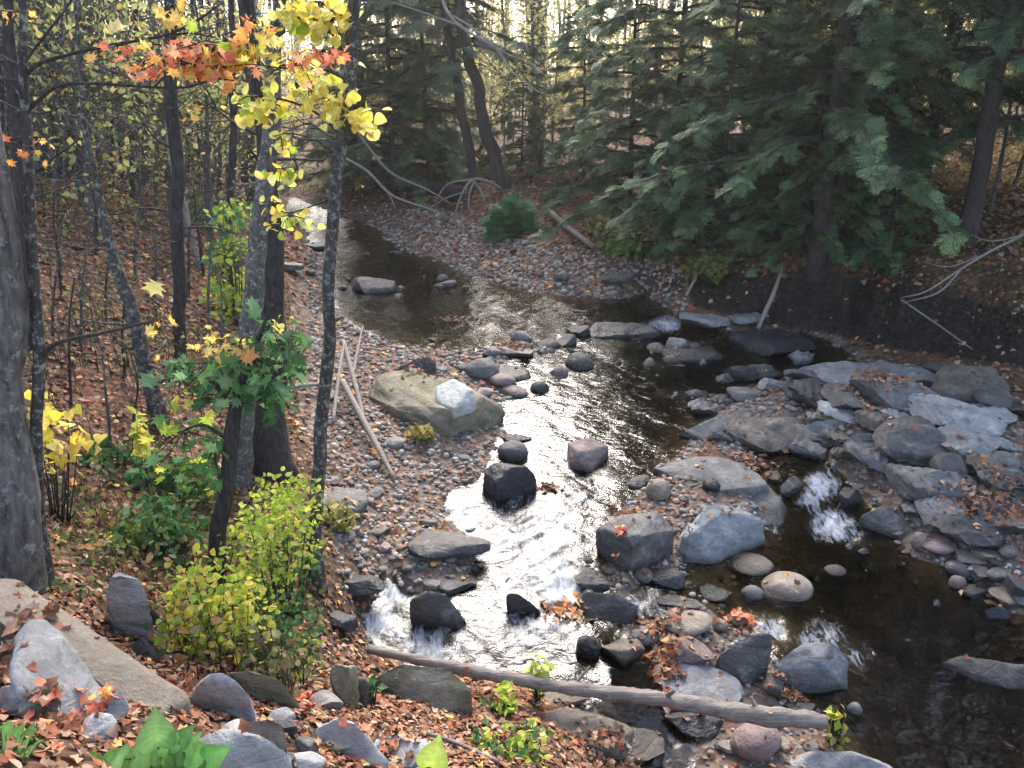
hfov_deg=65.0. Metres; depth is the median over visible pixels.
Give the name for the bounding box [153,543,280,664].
bush
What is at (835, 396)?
rock
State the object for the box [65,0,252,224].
understory tree
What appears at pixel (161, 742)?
plant
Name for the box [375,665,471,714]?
boulder
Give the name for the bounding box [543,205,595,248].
fallen branch
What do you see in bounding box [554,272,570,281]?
rock
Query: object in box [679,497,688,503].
cobble
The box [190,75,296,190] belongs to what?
understory tree
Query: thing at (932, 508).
rock
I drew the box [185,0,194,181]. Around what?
sapling
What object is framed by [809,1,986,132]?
understory tree
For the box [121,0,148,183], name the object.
sapling
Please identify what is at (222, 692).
boulder
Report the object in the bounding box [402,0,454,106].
forest tree
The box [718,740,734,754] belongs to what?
cobble
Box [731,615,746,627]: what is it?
rock
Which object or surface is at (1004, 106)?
understory tree
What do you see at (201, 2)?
sapling
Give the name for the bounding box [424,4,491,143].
forest tree
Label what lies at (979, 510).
rock
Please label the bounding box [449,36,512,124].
understory tree
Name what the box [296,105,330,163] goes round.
understory tree
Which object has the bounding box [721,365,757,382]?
rock
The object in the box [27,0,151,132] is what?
understory tree
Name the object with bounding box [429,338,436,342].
cobble
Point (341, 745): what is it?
cobble
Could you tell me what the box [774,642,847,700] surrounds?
boulder
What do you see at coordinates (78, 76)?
sapling
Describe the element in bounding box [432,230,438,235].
cobble
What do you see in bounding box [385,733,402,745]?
cobble
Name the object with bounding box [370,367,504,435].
boulder
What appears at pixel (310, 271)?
cobble
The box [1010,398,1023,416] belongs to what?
rock
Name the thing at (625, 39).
forest tree
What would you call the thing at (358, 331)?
cobble
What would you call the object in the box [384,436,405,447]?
rock
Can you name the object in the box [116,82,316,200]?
understory tree
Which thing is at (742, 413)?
rock
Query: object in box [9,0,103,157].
understory tree
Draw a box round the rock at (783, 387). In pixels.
[776,381,800,401]
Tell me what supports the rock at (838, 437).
on the ground
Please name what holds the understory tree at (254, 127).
on the ground
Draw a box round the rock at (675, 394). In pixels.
[671,391,678,396]
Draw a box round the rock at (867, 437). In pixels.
[842,433,873,447]
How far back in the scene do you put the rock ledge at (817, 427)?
9.23 m
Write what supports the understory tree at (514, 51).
on the ground
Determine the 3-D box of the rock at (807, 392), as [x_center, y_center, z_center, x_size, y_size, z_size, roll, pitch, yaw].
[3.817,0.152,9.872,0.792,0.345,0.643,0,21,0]
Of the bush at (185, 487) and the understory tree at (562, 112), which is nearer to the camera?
the bush at (185, 487)
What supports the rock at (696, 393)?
on the ground
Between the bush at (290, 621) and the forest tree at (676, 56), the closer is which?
the bush at (290, 621)
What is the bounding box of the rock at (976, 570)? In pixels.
[968,564,988,581]
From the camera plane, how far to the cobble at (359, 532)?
7.11 m
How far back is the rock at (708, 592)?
6.97 m
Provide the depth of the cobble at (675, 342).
11.99 m
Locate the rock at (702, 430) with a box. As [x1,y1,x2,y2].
[678,415,731,440]
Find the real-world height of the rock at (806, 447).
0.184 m
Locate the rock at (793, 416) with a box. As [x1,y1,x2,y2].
[766,412,806,424]
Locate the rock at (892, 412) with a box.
[874,406,910,417]
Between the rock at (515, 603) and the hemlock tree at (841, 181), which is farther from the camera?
the hemlock tree at (841, 181)
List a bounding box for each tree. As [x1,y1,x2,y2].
[0,0,99,349]
[0,0,241,192]
[0,0,267,252]
[0,0,350,593]
[0,123,47,594]
[8,0,200,216]
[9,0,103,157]
[14,0,183,187]
[14,0,312,194]
[15,0,160,112]
[15,0,160,138]
[17,0,149,213]
[17,0,163,197]
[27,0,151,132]
[28,0,225,158]
[30,0,162,166]
[30,0,183,436]
[32,0,70,179]
[33,0,375,250]
[33,2,179,163]
[33,2,299,238]
[34,14,130,160]
[35,0,314,193]
[40,0,264,205]
[42,0,228,224]
[47,0,214,185]
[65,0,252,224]
[76,0,247,171]
[80,0,247,366]
[95,3,185,179]
[96,0,292,190]
[96,1,197,149]
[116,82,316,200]
[120,4,242,167]
[137,0,304,278]
[139,0,254,162]
[141,0,299,176]
[154,0,331,485]
[175,0,202,172]
[181,77,288,162]
[189,0,246,155]
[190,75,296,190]
[219,1,241,165]
[222,1,285,490]
[231,0,391,595]
[255,117,312,163]
[257,10,296,86]
[261,33,319,168]
[262,35,378,166]
[264,34,303,121]
[277,0,499,206]
[278,0,449,200]
[279,124,307,165]
[281,35,306,127]
[287,33,418,147]
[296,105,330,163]
[322,5,451,131]
[336,17,413,144]
[337,0,512,189]
[360,49,444,147]
[368,53,447,159]
[369,15,468,109]
[370,16,411,149]
[371,15,429,68]
[375,0,519,189]
[375,2,432,122]
[382,0,541,185]
[396,31,503,141]
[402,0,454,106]
[412,96,474,168]
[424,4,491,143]
[427,43,489,116]
[431,0,647,163]
[449,0,459,139]
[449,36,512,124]
[452,0,508,71]
[462,14,511,100]
[464,109,503,163]
[465,2,490,130]
[466,8,514,107]
[469,0,519,126]
[469,16,561,162]
[470,0,521,112]
[472,0,518,138]
[476,19,559,176]
[482,0,510,108]
[484,0,626,153]
[484,14,576,140]
[484,19,615,139]
[484,22,550,113]
[485,0,522,128]
[487,0,524,44]
[487,14,577,110]
[492,5,575,124]
[499,0,558,104]
[508,72,592,160]
[510,0,640,193]
[523,0,547,161]
[528,0,802,255]
[533,0,726,218]
[543,0,559,36]
[547,68,605,132]
[548,0,576,118]
[551,39,599,84]
[552,0,637,132]
[555,0,603,114]
[561,0,635,128]
[565,17,630,115]
[580,0,1023,283]
[581,0,673,149]
[599,0,667,97]
[603,0,666,115]
[605,0,821,277]
[612,8,789,132]
[616,0,664,116]
[621,2,709,108]
[624,2,687,107]
[630,0,673,134]
[633,111,738,265]
[634,0,840,137]
[636,0,900,223]
[639,0,676,106]
[642,1,674,108]
[644,0,759,134]
[653,32,705,107]
[657,0,939,140]
[659,0,712,135]
[661,0,688,131]
[665,0,827,133]
[666,0,1023,211]
[690,1,697,142]
[691,0,702,142]
[712,21,838,265]
[713,0,897,277]
[724,0,836,125]
[730,0,953,188]
[748,0,944,266]
[767,0,1023,200]
[768,33,913,271]
[779,2,971,121]
[783,0,1023,225]
[806,59,932,187]
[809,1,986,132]
[818,0,1023,250]
[827,8,1018,131]
[840,73,947,274]
[880,0,1018,171]
[880,11,1023,213]
[884,9,1023,162]
[911,0,1023,163]
[920,23,1023,183]
[926,11,1008,149]
[926,42,1023,114]
[946,10,1018,133]
[967,45,1018,149]
[971,21,1023,152]
[985,43,1023,155]
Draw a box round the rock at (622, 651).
[601,638,644,664]
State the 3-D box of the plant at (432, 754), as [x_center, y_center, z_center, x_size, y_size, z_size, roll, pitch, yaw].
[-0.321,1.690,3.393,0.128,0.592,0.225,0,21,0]
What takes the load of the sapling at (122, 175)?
on the ground
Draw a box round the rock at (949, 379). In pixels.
[931,363,1010,402]
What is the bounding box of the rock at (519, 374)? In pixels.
[499,365,530,382]
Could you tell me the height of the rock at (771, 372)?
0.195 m
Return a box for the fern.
[596,235,649,264]
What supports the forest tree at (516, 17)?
on the ground
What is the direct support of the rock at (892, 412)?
on the ground
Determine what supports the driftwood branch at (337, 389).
on the ground
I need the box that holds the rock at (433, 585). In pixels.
[424,579,439,591]
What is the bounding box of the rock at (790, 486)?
[780,476,801,498]
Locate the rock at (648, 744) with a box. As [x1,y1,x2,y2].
[628,727,665,765]
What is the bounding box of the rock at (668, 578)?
[648,568,684,588]
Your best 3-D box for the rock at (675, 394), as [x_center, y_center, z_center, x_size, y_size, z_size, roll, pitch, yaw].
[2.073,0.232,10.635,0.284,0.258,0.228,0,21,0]
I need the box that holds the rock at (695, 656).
[667,635,714,664]
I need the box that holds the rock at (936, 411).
[908,393,1006,436]
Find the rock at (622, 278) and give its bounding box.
[600,272,638,284]
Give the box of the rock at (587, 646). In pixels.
[576,635,602,658]
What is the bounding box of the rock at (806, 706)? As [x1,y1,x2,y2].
[783,701,815,710]
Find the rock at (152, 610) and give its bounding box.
[149,605,161,624]
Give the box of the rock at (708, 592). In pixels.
[695,584,728,601]
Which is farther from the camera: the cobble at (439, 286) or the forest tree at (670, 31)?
the forest tree at (670, 31)
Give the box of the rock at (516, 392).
[501,385,527,398]
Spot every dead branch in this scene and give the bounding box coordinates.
[346,158,444,214]
[352,125,452,204]
[392,0,564,99]
[427,177,500,214]
[901,233,1023,301]
[901,299,972,349]
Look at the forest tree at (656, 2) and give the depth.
28.72 m
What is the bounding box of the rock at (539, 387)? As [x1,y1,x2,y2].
[530,381,548,392]
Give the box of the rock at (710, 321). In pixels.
[679,312,731,328]
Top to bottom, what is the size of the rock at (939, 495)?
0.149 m
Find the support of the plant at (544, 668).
on the ground
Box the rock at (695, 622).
[667,610,711,635]
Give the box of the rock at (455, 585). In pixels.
[435,571,476,594]
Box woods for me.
[98,0,964,105]
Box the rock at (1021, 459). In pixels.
[1015,455,1023,472]
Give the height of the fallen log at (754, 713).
0.253 m
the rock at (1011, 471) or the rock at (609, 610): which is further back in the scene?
the rock at (1011, 471)
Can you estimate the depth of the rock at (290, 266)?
14.49 m
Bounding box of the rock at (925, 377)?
[868,361,934,387]
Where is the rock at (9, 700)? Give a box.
[0,684,28,717]
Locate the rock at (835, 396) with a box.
[820,382,873,410]
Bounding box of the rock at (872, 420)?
[853,408,894,430]
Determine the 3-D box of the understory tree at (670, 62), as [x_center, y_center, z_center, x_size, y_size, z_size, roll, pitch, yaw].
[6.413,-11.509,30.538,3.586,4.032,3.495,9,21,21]
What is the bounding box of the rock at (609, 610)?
[573,592,637,628]
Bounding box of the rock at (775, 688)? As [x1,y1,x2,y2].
[762,673,783,696]
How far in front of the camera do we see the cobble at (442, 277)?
15.32 m
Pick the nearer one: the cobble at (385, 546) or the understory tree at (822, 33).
the cobble at (385, 546)
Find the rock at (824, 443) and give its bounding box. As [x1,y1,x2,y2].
[811,438,834,448]
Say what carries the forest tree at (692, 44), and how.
on the ground
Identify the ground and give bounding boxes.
[0,81,1023,767]
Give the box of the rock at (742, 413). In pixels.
[715,409,771,432]
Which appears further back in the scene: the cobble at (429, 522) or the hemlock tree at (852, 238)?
the hemlock tree at (852, 238)
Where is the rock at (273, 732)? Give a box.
[246,721,286,753]
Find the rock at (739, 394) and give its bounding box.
[726,386,762,401]
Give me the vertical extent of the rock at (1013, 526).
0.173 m
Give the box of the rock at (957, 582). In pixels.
[948,575,966,589]
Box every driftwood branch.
[287,382,318,387]
[331,341,344,423]
[340,379,395,480]
[341,326,364,424]
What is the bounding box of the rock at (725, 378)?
[716,373,739,388]
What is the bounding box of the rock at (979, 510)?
[963,494,1020,518]
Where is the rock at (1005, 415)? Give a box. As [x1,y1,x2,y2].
[981,406,1017,423]
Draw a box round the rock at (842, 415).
[817,400,855,423]
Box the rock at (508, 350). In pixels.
[496,345,533,357]
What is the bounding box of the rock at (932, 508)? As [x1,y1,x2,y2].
[914,495,965,528]
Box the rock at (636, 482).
[625,474,649,489]
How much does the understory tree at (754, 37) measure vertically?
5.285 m
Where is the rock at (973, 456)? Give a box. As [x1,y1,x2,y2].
[965,450,1003,474]
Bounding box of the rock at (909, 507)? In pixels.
[901,501,918,514]
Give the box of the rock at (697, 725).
[666,710,723,738]
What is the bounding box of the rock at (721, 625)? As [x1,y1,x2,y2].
[711,618,727,631]
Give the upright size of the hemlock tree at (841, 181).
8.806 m
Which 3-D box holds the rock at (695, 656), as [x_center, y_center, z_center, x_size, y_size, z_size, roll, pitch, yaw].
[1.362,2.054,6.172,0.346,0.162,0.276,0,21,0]
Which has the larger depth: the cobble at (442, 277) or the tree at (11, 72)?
the cobble at (442, 277)
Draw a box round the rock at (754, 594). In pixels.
[741,585,763,603]
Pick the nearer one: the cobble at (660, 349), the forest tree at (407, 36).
the cobble at (660, 349)
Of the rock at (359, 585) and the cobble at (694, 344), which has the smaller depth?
the rock at (359, 585)
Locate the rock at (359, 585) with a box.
[345,575,385,595]
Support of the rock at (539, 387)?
on the ground
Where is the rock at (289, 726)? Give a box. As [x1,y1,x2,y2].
[274,718,297,735]
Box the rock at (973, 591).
[960,584,988,598]
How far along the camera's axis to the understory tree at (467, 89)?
42.35 m
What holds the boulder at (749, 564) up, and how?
on the ground
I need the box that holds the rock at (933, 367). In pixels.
[922,361,948,374]
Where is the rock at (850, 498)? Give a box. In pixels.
[839,487,861,508]
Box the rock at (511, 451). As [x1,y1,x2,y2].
[498,440,527,462]
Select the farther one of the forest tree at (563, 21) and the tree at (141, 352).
the forest tree at (563, 21)
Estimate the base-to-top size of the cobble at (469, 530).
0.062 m
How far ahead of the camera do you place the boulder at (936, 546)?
7.40 m
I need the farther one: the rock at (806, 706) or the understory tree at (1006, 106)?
the understory tree at (1006, 106)
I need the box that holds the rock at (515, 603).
[506,593,540,613]
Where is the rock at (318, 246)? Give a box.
[305,241,324,251]
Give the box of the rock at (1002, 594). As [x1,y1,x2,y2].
[988,586,1018,605]
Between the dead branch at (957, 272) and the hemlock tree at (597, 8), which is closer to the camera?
the dead branch at (957, 272)
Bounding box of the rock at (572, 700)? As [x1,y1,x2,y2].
[542,692,589,706]
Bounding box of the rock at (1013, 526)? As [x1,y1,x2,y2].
[994,512,1023,533]
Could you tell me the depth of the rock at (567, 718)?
5.29 m
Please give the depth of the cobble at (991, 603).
6.91 m
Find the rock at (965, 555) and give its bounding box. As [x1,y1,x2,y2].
[955,548,987,563]
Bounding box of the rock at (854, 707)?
[845,702,862,724]
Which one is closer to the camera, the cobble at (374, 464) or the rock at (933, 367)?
the cobble at (374, 464)
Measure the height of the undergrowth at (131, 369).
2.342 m
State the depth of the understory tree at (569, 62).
44.48 m
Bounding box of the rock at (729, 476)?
[653,456,768,495]
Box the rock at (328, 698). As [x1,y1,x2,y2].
[310,690,342,710]
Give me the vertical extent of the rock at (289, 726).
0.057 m
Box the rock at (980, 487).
[968,483,994,495]
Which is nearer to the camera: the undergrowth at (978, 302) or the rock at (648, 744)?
the rock at (648, 744)
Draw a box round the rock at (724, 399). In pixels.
[708,393,736,405]
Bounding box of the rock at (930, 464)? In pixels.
[928,458,976,474]
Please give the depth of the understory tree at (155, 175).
13.51 m
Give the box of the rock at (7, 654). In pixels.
[0,652,11,666]
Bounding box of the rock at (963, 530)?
[930,508,1011,548]
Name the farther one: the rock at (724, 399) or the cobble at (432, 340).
the cobble at (432, 340)
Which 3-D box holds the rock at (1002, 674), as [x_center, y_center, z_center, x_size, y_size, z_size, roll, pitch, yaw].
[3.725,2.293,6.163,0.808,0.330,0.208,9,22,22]
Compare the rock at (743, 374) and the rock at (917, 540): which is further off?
the rock at (743, 374)
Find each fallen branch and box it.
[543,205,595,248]
[684,276,697,296]
[756,266,782,329]
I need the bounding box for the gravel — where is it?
[305,203,1023,767]
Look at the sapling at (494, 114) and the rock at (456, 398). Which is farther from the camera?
the sapling at (494, 114)
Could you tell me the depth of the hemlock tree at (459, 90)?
19.32 m
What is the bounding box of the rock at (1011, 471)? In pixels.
[973,463,1023,489]
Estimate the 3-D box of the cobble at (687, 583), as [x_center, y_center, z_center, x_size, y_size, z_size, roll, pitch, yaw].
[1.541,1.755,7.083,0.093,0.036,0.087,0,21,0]
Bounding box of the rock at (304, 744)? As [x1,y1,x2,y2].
[293,736,319,752]
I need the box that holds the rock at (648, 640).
[629,625,660,646]
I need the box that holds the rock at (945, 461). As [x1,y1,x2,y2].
[932,452,968,474]
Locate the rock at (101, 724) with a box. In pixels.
[82,712,117,742]
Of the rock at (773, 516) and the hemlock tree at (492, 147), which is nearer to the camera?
the rock at (773, 516)
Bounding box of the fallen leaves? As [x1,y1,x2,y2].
[0,125,1023,767]
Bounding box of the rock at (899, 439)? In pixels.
[872,415,952,465]
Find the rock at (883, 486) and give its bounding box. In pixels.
[880,480,891,492]
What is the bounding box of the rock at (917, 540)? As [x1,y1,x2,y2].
[911,532,927,550]
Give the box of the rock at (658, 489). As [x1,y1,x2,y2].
[645,478,669,500]
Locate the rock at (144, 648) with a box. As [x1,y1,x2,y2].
[132,639,168,665]
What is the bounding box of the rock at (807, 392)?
[788,378,827,409]
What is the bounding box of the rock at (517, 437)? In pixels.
[499,433,531,441]
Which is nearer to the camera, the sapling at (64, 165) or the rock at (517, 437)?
the rock at (517, 437)
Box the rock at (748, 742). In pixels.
[730,723,781,761]
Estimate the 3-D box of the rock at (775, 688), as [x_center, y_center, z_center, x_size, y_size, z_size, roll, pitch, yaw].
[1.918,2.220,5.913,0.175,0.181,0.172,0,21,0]
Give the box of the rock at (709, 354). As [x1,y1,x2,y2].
[662,345,723,363]
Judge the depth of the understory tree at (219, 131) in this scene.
14.00 m
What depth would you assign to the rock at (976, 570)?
7.12 m
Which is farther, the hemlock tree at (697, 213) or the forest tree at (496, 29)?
the forest tree at (496, 29)
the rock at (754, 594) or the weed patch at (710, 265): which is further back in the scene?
the weed patch at (710, 265)
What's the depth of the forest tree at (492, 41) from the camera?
37.80 m
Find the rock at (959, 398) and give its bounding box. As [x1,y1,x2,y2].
[932,389,971,403]
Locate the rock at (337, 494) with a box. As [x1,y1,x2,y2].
[323,486,367,512]
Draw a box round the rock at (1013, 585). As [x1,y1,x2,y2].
[1003,575,1023,595]
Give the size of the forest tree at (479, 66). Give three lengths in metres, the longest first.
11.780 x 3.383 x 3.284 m
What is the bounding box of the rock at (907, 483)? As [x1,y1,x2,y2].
[885,463,977,501]
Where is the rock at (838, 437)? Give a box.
[822,428,850,443]
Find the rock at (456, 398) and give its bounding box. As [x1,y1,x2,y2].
[436,379,475,417]
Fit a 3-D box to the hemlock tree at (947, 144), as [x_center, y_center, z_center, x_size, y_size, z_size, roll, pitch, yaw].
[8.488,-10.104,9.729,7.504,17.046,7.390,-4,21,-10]
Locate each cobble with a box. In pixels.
[224,719,240,730]
[267,707,296,721]
[287,752,295,762]
[292,751,326,767]
[305,270,315,273]
[323,738,350,752]
[329,476,340,484]
[330,390,334,399]
[340,408,351,414]
[342,531,355,542]
[350,523,360,531]
[352,556,363,561]
[355,329,364,335]
[355,529,364,535]
[360,548,369,554]
[365,739,380,766]
[366,460,380,468]
[369,487,383,497]
[370,524,386,535]
[378,566,386,571]
[378,724,386,730]
[379,542,390,551]
[380,522,392,529]
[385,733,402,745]
[388,758,397,765]
[389,251,401,255]
[402,564,412,571]
[418,528,435,534]
[419,518,437,526]
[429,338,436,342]
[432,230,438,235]
[434,283,445,288]
[436,274,448,280]
[437,366,447,371]
[439,280,456,286]
[441,215,449,221]
[443,557,457,562]
[456,364,466,371]
[457,454,469,458]
[463,527,475,533]
[467,358,498,379]
[477,388,493,395]
[482,346,501,356]
[487,373,515,386]
[505,396,512,400]
[509,358,520,364]
[510,246,516,252]
[511,331,531,342]
[517,341,532,348]
[521,240,528,245]
[537,338,560,348]
[537,347,554,353]
[549,367,568,377]
[556,334,576,345]
[565,352,593,369]
[567,325,589,335]
[580,589,593,594]
[583,557,594,567]
[603,565,610,570]
[607,568,617,575]
[615,565,625,569]
[615,575,622,579]
[633,567,652,583]
[643,357,654,365]
[646,342,662,351]
[657,345,664,352]
[663,355,678,362]
[665,337,688,346]
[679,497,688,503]
[684,580,691,585]
[688,342,700,347]
[699,359,706,364]
[702,477,720,491]
[714,741,721,750]
[717,575,723,580]
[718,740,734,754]
[739,698,751,704]
[743,597,750,604]
[766,470,782,482]
[779,736,790,752]
[803,741,818,751]
[858,548,868,553]
[892,531,902,535]
[898,546,910,552]
[898,555,908,559]
[930,532,944,537]
[933,534,950,541]
[933,600,940,606]
[944,560,970,579]
[970,547,995,559]
[983,547,1009,562]
[984,600,1003,606]
[985,567,1009,581]
[986,558,1003,565]
[998,544,1018,557]
[1005,534,1011,541]
[1009,617,1023,625]
[1012,596,1023,605]
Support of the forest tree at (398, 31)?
on the ground
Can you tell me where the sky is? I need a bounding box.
[100,0,972,79]
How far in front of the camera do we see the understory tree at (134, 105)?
12.87 m
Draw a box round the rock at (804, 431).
[796,424,820,439]
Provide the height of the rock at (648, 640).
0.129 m
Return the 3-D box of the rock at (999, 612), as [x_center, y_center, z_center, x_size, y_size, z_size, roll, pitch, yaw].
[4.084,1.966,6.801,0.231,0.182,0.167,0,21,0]
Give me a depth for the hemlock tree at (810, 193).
12.42 m
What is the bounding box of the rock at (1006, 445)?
[991,435,1021,451]
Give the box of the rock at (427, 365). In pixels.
[393,357,436,375]
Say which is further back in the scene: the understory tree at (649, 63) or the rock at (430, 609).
the understory tree at (649, 63)
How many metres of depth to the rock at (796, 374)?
10.54 m
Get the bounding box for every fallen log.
[366,644,827,729]
[373,175,462,198]
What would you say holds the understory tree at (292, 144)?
on the ground
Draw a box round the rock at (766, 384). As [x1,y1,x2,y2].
[758,378,783,390]
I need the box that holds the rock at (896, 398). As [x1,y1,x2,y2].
[848,373,939,411]
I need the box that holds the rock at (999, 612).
[980,607,1009,622]
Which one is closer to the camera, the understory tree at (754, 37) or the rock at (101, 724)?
the rock at (101, 724)
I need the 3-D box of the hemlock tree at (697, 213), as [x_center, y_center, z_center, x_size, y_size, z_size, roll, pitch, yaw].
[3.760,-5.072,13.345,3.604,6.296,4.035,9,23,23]
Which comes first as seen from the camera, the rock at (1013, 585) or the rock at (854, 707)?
the rock at (854, 707)
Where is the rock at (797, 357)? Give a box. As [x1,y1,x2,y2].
[787,350,813,368]
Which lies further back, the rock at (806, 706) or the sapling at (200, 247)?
the sapling at (200, 247)
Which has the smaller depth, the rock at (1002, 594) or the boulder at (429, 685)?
the boulder at (429, 685)
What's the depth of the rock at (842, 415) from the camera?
9.23 m
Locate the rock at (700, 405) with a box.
[688,397,721,415]
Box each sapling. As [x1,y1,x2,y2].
[0,0,18,170]
[24,232,131,407]
[24,390,107,524]
[27,244,192,375]
[35,2,158,191]
[36,144,186,255]
[37,180,128,354]
[37,192,109,299]
[37,218,169,347]
[39,202,211,321]
[53,325,179,443]
[61,2,69,183]
[71,0,119,185]
[71,3,101,179]
[77,0,91,178]
[87,109,217,269]
[91,229,239,325]
[93,292,214,453]
[101,95,170,283]
[107,1,123,178]
[107,182,250,276]
[115,0,161,198]
[115,192,248,299]
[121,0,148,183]
[124,295,316,590]
[138,207,244,335]
[140,0,175,184]
[141,277,313,376]
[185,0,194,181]
[191,185,309,279]
[193,0,234,184]
[196,0,210,172]
[204,3,221,192]
[211,1,262,184]
[220,1,227,182]
[238,69,256,201]
[240,10,281,182]
[478,42,528,153]
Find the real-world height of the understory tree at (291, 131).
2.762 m
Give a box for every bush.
[77,434,220,505]
[103,492,209,567]
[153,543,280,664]
[188,193,224,232]
[194,466,327,621]
[199,198,252,326]
[230,591,328,679]
[354,171,380,190]
[480,189,541,241]
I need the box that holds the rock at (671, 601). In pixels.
[654,594,700,609]
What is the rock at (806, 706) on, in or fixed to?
on the ground
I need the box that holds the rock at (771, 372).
[748,364,780,379]
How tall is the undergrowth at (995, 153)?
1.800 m
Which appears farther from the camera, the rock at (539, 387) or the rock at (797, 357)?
the rock at (797, 357)
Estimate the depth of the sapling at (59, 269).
8.12 m
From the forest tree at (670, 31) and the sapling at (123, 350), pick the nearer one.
the sapling at (123, 350)
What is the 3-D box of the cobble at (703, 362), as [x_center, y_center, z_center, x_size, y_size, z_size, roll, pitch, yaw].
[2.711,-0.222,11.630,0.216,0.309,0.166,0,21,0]
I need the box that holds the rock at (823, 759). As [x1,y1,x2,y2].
[790,750,891,767]
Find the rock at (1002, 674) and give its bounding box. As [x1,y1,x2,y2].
[941,656,1023,688]
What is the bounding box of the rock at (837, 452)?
[830,446,852,459]
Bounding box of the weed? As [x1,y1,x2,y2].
[127,406,156,472]
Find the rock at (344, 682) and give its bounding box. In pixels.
[329,664,358,709]
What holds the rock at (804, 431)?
on the ground
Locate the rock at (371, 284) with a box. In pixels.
[351,277,395,293]
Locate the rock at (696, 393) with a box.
[685,389,707,396]
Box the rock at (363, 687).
[358,677,369,708]
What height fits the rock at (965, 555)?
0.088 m
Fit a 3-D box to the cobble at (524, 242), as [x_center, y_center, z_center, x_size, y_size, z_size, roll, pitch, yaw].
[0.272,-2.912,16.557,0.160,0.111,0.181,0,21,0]
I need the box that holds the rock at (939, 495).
[936,494,960,501]
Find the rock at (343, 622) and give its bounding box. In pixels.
[329,610,357,632]
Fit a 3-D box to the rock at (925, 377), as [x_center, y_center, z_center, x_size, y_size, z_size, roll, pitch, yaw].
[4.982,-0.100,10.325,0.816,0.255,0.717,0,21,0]
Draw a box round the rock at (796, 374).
[783,369,820,379]
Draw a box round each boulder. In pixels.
[0,578,192,715]
[9,619,101,713]
[18,684,62,719]
[104,573,154,643]
[189,673,256,722]
[199,728,291,767]
[228,671,300,708]
[312,718,390,767]
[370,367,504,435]
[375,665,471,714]
[483,463,536,500]
[595,511,674,573]
[676,504,764,566]
[715,633,771,685]
[727,552,773,576]
[761,571,813,605]
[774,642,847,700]
[824,564,845,575]
[922,538,957,554]
[973,389,1016,411]
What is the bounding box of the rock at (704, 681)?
[659,663,744,701]
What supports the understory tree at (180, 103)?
on the ground
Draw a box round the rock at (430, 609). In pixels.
[409,591,465,629]
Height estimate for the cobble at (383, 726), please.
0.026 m
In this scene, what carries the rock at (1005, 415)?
on the ground
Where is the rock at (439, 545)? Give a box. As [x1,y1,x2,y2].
[406,530,490,559]
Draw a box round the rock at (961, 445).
[938,424,1000,460]
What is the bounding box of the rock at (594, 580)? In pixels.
[574,567,615,592]
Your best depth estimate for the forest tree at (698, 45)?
21.94 m
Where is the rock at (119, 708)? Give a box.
[102,691,130,722]
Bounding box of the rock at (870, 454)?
[844,439,902,472]
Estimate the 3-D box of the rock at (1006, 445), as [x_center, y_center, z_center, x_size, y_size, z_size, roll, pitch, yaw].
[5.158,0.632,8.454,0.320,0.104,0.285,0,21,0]
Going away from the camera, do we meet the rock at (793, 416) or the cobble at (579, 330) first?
the rock at (793, 416)
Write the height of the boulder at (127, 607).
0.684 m
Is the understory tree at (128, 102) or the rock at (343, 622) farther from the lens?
the understory tree at (128, 102)
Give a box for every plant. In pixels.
[0,720,48,759]
[89,706,231,767]
[366,673,388,704]
[416,733,447,767]
[467,716,555,767]
[480,680,518,716]
[523,650,557,701]
[822,704,850,751]
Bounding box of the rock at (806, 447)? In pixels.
[786,434,828,460]
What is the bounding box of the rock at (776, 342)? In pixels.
[729,329,816,356]
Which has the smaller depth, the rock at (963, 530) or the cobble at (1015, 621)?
the cobble at (1015, 621)
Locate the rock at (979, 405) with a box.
[972,403,986,407]
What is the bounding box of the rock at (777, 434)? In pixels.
[726,417,803,452]
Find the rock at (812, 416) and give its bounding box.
[806,411,826,422]
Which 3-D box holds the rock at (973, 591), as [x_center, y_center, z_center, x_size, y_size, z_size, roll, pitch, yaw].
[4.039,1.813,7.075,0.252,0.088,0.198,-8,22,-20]
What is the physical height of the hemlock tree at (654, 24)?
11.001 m
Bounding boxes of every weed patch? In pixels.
[322,499,359,532]
[404,422,436,444]
[584,208,701,240]
[680,248,737,284]
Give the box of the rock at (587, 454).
[567,438,608,471]
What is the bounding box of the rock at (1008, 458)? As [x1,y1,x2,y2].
[991,451,1019,466]
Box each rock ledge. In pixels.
[589,322,660,338]
[787,361,868,410]
[802,419,846,438]
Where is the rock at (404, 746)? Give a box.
[391,738,430,767]
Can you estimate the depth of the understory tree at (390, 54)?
25.75 m
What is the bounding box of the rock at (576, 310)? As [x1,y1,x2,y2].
[569,308,586,312]
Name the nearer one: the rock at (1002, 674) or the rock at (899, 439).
the rock at (1002, 674)
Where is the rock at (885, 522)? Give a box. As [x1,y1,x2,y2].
[859,506,911,540]
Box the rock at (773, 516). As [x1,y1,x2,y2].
[747,486,786,529]
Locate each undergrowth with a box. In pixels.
[24,167,302,452]
[33,134,1023,193]
[41,434,332,699]
[585,188,1023,297]
[702,246,1023,338]
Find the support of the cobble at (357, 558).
on the ground
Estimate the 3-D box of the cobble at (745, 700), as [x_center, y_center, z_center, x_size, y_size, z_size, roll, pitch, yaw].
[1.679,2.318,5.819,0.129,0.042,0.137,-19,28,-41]
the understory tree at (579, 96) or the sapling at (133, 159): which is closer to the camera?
the sapling at (133, 159)
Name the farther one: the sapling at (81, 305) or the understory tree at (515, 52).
the understory tree at (515, 52)
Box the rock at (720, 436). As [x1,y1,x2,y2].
[708,431,732,442]
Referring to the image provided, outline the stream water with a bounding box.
[287,198,1023,767]
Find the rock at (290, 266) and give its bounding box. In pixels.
[284,262,304,271]
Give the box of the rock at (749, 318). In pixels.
[730,312,760,323]
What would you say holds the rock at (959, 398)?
on the ground
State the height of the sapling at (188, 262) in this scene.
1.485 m
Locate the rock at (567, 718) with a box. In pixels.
[545,707,633,759]

